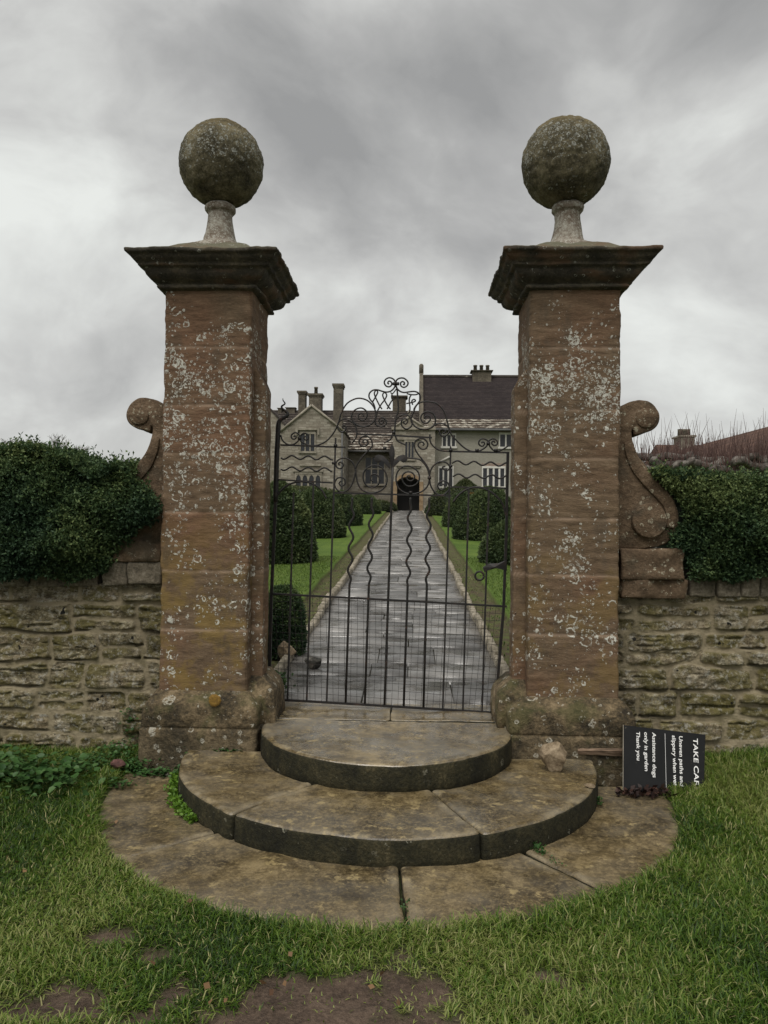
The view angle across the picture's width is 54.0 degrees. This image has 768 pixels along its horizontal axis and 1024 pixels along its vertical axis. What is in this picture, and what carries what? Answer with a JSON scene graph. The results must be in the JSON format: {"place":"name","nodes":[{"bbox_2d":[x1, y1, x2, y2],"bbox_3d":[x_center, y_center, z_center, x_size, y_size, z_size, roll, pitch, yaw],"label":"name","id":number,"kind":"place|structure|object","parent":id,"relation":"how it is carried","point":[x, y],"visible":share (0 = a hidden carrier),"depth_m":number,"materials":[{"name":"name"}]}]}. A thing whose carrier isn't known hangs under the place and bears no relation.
{"place":"outdoors","nodes":[
{"label":"outdoors","id":0,"kind":"place"},
{"bbox_2d":[267,511,389,668],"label":"lawn","id":1,"kind":"structure","parent":0,"point":[362,535],"depth_m":14.77,"materials":[{"name":"green plant"}]},
{"bbox_2d":[42,435,88,452],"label":"bare tree","id":2,"kind":"object","parent":1,"relation":"on","point":[65,442],"visible":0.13,"depth_m":42.22,"materials":[{"name":"grey plant"}]},
{"bbox_2d":[267,583,307,659],"bbox_3d":[-0.870,0.931,6.493,0.445,0.651,0.452,1,-1,2],"label":"garden shrub","id":3,"kind":"object","parent":1,"relation":"on","point":[280,625],"visible":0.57,"depth_m":6.36,"materials":[{"name":"green plant"}]},
{"bbox_2d":[269,480,318,564],"bbox_3d":[-1.942,0.192,13.995,1.492,1.639,1.516,1,-1,2],"label":"topiary yew","id":4,"kind":"object","parent":1,"relation":"on","point":[302,535],"visible":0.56,"depth_m":13.53,"materials":[{"name":"green plant"}]},
{"bbox_2d":[292,485,336,493],"bbox_3d":[-4.149,-0.579,38.979,5.043,1.716,5.170,1,-1,2],"label":"garden shrub","id":5,"kind":"object","parent":1,"relation":"on","point":[300,488],"visible":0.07,"depth_m":37.85,"materials":[{"name":"green plant"}]},
{"bbox_2d":[300,486,346,538],"bbox_3d":[-1.850,0.029,20.710,1.719,1.543,1.742,1,-1,2],"label":"topiary yew","id":6,"kind":"object","parent":1,"relation":"on","point":[322,518],"visible":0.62,"depth_m":20.21,"materials":[{"name":"green plant"}]},
{"bbox_2d":[332,489,363,525],"bbox_3d":[-1.561,-0.125,26.945,1.722,1.421,1.710,1,-1,2],"label":"topiary yew","id":7,"kind":"object","parent":1,"relation":"on","point":[344,502],"visible":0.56,"depth_m":26.49,"materials":[{"name":"green plant"}]},
{"bbox_2d":[354,492,381,513],"bbox_3d":[-1.011,-0.429,38.124,1.852,1.194,1.894,1,-1,2],"label":"topiary yew","id":8,"kind":"object","parent":1,"relation":"on","point":[364,501],"visible":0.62,"depth_m":37.59,"materials":[{"name":"green plant"}]},
{"bbox_2d":[378,499,397,511],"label":"garden shrub","id":9,"kind":"object","parent":1,"relation":"on","point":[385,505],"visible":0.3,"depth_m":42.73,"materials":[{"name":"green plant"}]},
{"bbox_2d":[0,710,767,1023],"bbox_3d":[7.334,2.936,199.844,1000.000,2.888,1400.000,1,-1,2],"label":"ground","id":10,"kind":"structure","parent":0,"point":[301,1012],"depth_m":2.36,"materials":[{"name":"soil"}]},
{"bbox_2d":[0,740,117,804],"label":"broad weeds","id":11,"kind":"object","parent":10,"relation":"on","point":[31,768],"visible":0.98,"depth_m":4.10,"materials":[{"name":"green plant"}]},
{"bbox_2d":[0,539,161,750],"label":"stone wall","id":12,"kind":"structure","parent":10,"relation":"on","point":[79,663],"depth_m":4.71,"materials":[{"name":"beige stone"}]},
{"bbox_2d":[114,398,163,543],"bbox_3d":[-1.519,-0.256,4.816,0.402,0.908,0.378,1,-1,2],"label":"scroll bracket","id":13,"kind":"object","parent":12,"relation":"on","point":[145,414],"visible":0.43,"depth_m":4.66,"materials":[{"name":"stone"}]},
{"bbox_2d":[0,432,163,586],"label":"hedge","id":14,"kind":"object","parent":10,"relation":"on","point":[63,509],"visible":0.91,"depth_m":4.54,"materials":[{"name":"green plant"}]},
{"bbox_2d":[58,707,240,788],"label":"weeds","id":15,"kind":"object","parent":10,"relation":"on","point":[145,771],"visible":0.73,"depth_m":4.36,"materials":[{"name":"green plant"}]},
{"bbox_2d":[124,118,298,775],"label":"gate pier","id":16,"kind":"structure","parent":10,"relation":"on","point":[226,294],"depth_m":4.55,"materials":[{"name":"stone"}]},
{"bbox_2d":[268,377,509,712],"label":"garden gate","id":17,"kind":"structure","parent":16,"relation":"attached to","point":[403,459],"depth_m":4.90,"materials":[{"name":"black metal"}]},
{"bbox_2d":[15,814,679,1005],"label":"scattered leaves","id":18,"kind":"object","parent":10,"relation":"on","point":[207,986],"visible":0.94,"depth_m":2.31,"materials":[{"name":"brown plant"}]},
{"bbox_2d":[0,742,767,1023],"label":"grass","id":19,"kind":"structure","parent":10,"relation":"on","point":[609,900],"depth_m":2.62,"materials":[{"name":"green plant"}]},
{"bbox_2d":[110,759,126,769],"bbox_3d":[-1.525,1.450,4.320,0.091,0.062,0.066,0,-1,27],"label":"broken brick","id":20,"kind":"object","parent":19,"relation":"on","point":[121,763],"visible":0.91,"depth_m":4.30,"materials":[{"name":"red brick"}]},
{"bbox_2d":[279,702,494,723],"bbox_3d":[0.024,1.349,4.820,1.449,0.158,0.440,1,-1,2],"label":"threshold","id":21,"kind":"object","parent":10,"relation":"on","point":[302,710],"visible":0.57,"depth_m":4.78,"materials":[{"name":"stone"}]},
{"bbox_2d":[100,773,677,930],"bbox_3d":[-0.004,1.565,3.485,3.043,0.128,1.625,1,-1,2],"label":"paving ring","id":22,"kind":"object","parent":10,"relation":"on","point":[612,839],"visible":0.38,"depth_m":3.17,"materials":[{"name":"stone"}]},
{"bbox_2d":[163,771,197,823],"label":"bright weeds","id":23,"kind":"object","parent":22,"relation":"on","point":[178,804],"visible":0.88,"depth_m":3.81,"materials":[{"name":"green plant"}]},
{"bbox_2d":[178,750,597,872],"bbox_3d":[0.002,1.465,3.791,2.350,0.157,1.198,1,-1,2],"label":"curved step","id":24,"kind":"object","parent":22,"relation":"on","point":[254,800],"visible":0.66,"depth_m":3.52,"materials":[{"name":"stone"}]},
{"bbox_2d":[260,719,511,791],"bbox_3d":[0.003,1.342,4.179,1.485,0.158,0.849,1,-1,2],"label":"landing step","id":25,"kind":"object","parent":24,"relation":"on","point":[376,756],"visible":0.94,"depth_m":4.01,"materials":[{"name":"stone"}]},
{"bbox_2d":[538,741,566,771],"bbox_3d":[0.928,1.336,4.129,0.149,0.160,0.123,1,-1,2],"label":"loose rock","id":26,"kind":"object","parent":24,"relation":"on","point":[553,755],"visible":1,"depth_m":4.09,"materials":[{"name":"beige stone"}]},
{"bbox_2d":[584,783,594,787],"bbox_3d":[1.054,1.403,3.853,0.058,0.021,0.031,1,-1,2],"label":"stone chip","id":27,"kind":"object","parent":24,"relation":"on","point":[589,785],"visible":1,"depth_m":3.85,"materials":[{"name":"beige stone"}]},
{"bbox_2d":[400,846,566,927],"bbox_3d":[0.380,1.499,3.049,0.960,0.018,0.222,1,-1,-37],"label":"joint moss","id":28,"kind":"object","parent":22,"relation":"on","point":[409,898],"visible":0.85,"depth_m":2.90,"materials":[{"name":"green plant"}]},
{"bbox_2d":[530,796,603,853],"bbox_3d":[0.894,1.501,3.662,0.104,0.045,0.798,0,-1,35],"label":"weed","id":29,"kind":"object","parent":22,"relation":"on","point":[539,844],"visible":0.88,"depth_m":3.37,"materials":[{"name":"green plant"}]},
{"bbox_2d":[611,783,680,798],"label":"fallen leaves","id":30,"kind":"object","parent":22,"relation":"on","point":[653,791],"visible":0.99,"depth_m":4.06,"materials":[{"name":"brown plant"}]},
{"bbox_2d":[270,364,517,510],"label":"manor house","id":31,"kind":"structure","parent":10,"relation":"on","point":[476,405],"depth_m":46.13,"materials":[{"name":"grey stone"}]},
{"bbox_2d":[296,428,319,452],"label":"window","id":32,"kind":"structure","parent":31,"relation":"in","point":[312,435],"depth_m":43.79,"materials":[{"name":"stone"}]},
{"bbox_2d":[295,472,321,486],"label":"window","id":33,"kind":"structure","parent":31,"relation":"in","point":[307,476],"depth_m":43.78,"materials":[{"name":"stone"}]},
{"bbox_2d":[363,455,384,485],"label":"window","id":34,"kind":"structure","parent":31,"relation":"in","point":[369,460],"depth_m":47.06,"materials":[{"name":"glass"}]},
{"bbox_2d":[397,478,418,510],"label":"door","id":35,"kind":"structure","parent":31,"relation":"in","point":[402,501],"depth_m":46.00,"materials":[{"name":"black wood"}]},
{"bbox_2d":[404,440,414,460],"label":"window","id":36,"kind":"structure","parent":31,"relation":"in","point":[409,450],"depth_m":44.41,"materials":[{"name":"stone"}]},
{"bbox_2d":[438,466,453,487],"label":"window","id":37,"kind":"structure","parent":31,"relation":"in","point":[442,475],"depth_m":46.10,"materials":[{"name":"white stone"}]},
{"bbox_2d":[441,433,456,447],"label":"window","id":38,"kind":"structure","parent":31,"relation":"in","point":[447,441],"depth_m":46.10,"materials":[{"name":"white stone"}]},
{"bbox_2d":[481,466,505,486],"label":"window","id":39,"kind":"structure","parent":31,"relation":"in","point":[499,472],"depth_m":45.99,"materials":[{"name":"white stone"}]},
{"bbox_2d":[498,432,510,448],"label":"window","id":40,"kind":"structure","parent":31,"relation":"in","point":[504,437],"depth_m":46.00,"materials":[{"name":"white stone"}]},
{"bbox_2d":[422,510,508,675],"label":"kerb","id":41,"kind":"structure","parent":10,"relation":"on","point":[479,621],"depth_m":8.14,"materials":[{"name":"stone"}]},
{"bbox_2d":[454,478,476,485],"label":"garden shrub","id":42,"kind":"object","parent":10,"relation":"on","point":[464,482],"visible":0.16,"depth_m":41.79,"materials":[{"name":"green plant"}]},
{"bbox_2d":[488,115,663,786],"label":"gate pier","id":43,"kind":"structure","parent":10,"relation":"on","point":[563,290],"depth_m":4.47,"materials":[{"name":"stone"}]},
{"bbox_2d":[577,725,704,791],"bbox_3d":[1.459,1.373,4.205,0.712,0.329,0.214,1,-1,2],"label":"fallen sign","id":44,"kind":"object","parent":10,"relation":"on","point":[652,757],"visible":1,"depth_m":4.20,"materials":[{"name":"black paint"}]},
{"bbox_2d":[645,429,696,464],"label":"cottage","id":45,"kind":"structure","parent":10,"relation":"on","point":[685,432],"depth_m":27.48,"materials":[{"name":"grey stone"}]},
{"bbox_2d":[618,547,767,756],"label":"stone wall","id":46,"kind":"structure","parent":10,"relation":"on","point":[692,656],"depth_m":4.57,"materials":[{"name":"beige stone"}]},
{"bbox_2d":[618,400,678,548],"bbox_3d":[1.590,-0.225,4.702,0.402,0.910,0.377,1,-1,2],"label":"scroll bracket","id":47,"kind":"object","parent":46,"relation":"on","point":[648,514],"visible":0.74,"depth_m":4.54,"materials":[{"name":"stone"}]},
{"bbox_2d":[647,455,767,585],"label":"hedge","id":48,"kind":"object","parent":46,"relation":"on","point":[722,522],"visible":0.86,"depth_m":4.45,"materials":[{"name":"green plant"}]},
{"bbox_2d":[683,427,767,456],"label":"barn","id":49,"kind":"structure","parent":10,"relation":"on","point":[742,436],"depth_m":19.91,"materials":[{"name":"brown stone"}]},
{"bbox_2d":[0,0,767,461],"label":"sky","id":50,"kind":"structure","parent":0,"point":[392,137],"materials":[{"name":"grey"}]},
{"bbox_2d":[282,510,496,709],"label":"path","id":51,"kind":"structure","parent":0,"point":[400,551],"depth_m":7.27,"materials":[{"name":"grey stone"}]},
{"bbox_2d":[275,670,298,693],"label":"pier weeds","id":52,"kind":"object","parent":51,"relation":"on","point":[284,679],"visible":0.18,"depth_m":5.26,"materials":[{"name":"green plant"}]},
{"bbox_2d":[278,641,295,657],"bbox_3d":[-0.804,1.152,6.233,0.160,0.179,0.114,1,-1,2],"label":"border rock","id":53,"kind":"object","parent":51,"relation":"on","point":[292,650],"visible":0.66,"depth_m":6.20,"materials":[{"name":"brown stone"}]},
{"bbox_2d":[304,657,321,668],"bbox_3d":[-0.561,1.194,5.960,0.139,0.098,0.087,1,-1,2],"label":"mossy rock","id":54,"kind":"object","parent":51,"relation":"on","point":[313,660],"visible":0.87,"depth_m":5.93,"materials":[{"name":"grey stone"}]},
{"bbox_2d":[274,510,392,675],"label":"kerb","id":55,"kind":"structure","parent":51,"relation":"on","point":[335,590],"depth_m":9.46,"materials":[{"name":"stone"}]},
{"bbox_2d":[428,515,510,665],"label":"lawn","id":56,"kind":"structure","parent":0,"point":[457,550],"depth_m":11.38,"materials":[{"name":"green plant"}]},
{"bbox_2d":[268,555,510,613],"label":"lawn grass","id":57,"kind":"structure","parent":56,"relation":"on","point":[334,559],"depth_m":11.96,"materials":[{"name":"green plant"}]},
{"bbox_2d":[273,555,508,666],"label":"border grass","id":58,"kind":"structure","parent":56,"relation":"on","point":[456,568],"depth_m":10.78,"materials":[{"name":"green plant"}]},
{"bbox_2d":[440,491,469,526],"bbox_3d":[2.768,-0.077,26.562,1.579,1.412,1.534,1,-1,2],"label":"topiary yew","id":59,"kind":"object","parent":56,"relation":"on","point":[457,503],"visible":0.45,"depth_m":26.20,"materials":[{"name":"green plant"}]},
{"bbox_2d":[426,485,505,515],"bbox_3d":[4.172,-0.492,37.350,4.238,1.748,4.200,1,-1,2],"label":"garden shrub","id":60,"kind":"object","parent":56,"relation":"on","point":[439,503],"visible":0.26,"depth_m":36.36,"materials":[{"name":"green plant"}]},
{"bbox_2d":[451,485,510,540],"bbox_3d":[2.826,0.043,20.425,2.034,1.599,2.034,1,-1,2],"label":"topiary yew","id":61,"kind":"object","parent":56,"relation":"on","point":[478,501],"visible":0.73,"depth_m":19.84,"materials":[{"name":"green plant"}]},
{"bbox_2d":[477,519,510,564],"bbox_3d":[2.328,0.579,14.059,1.219,0.938,1.253,1,-1,2],"label":"topiary yew","id":62,"kind":"object","parent":56,"relation":"on","point":[496,537],"visible":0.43,"depth_m":13.74,"materials":[{"name":"green plant"}]},
{"bbox_2d":[637,413,729,547],"bbox_3d":[4.776,-0.268,13.041,2.690,2.922,0.930,1,-1,2],"label":"pollard tree","id":63,"kind":"object","parent":56,"relation":"on","point":[679,441],"visible":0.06,"depth_m":12.97,"materials":[{"name":"brown plant"}]},
{"bbox_2d":[635,414,767,469],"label":"pollard tree","id":64,"kind":"object","parent":56,"relation":"on","point":[644,457],"visible":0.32,"depth_m":12.38,"materials":[{"name":"brown plant"}]},
{"bbox_2d":[661,416,767,473],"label":"pollard tree","id":65,"kind":"object","parent":56,"relation":"on","point":[692,459],"visible":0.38,"depth_m":11.82,"materials":[{"name":"grey plant"}]},
{"bbox_2d":[702,409,767,474],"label":"pollard tree","id":66,"kind":"object","parent":56,"relation":"on","point":[748,459],"visible":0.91,"depth_m":11.33,"materials":[{"name":"grey plant"}]}
]}

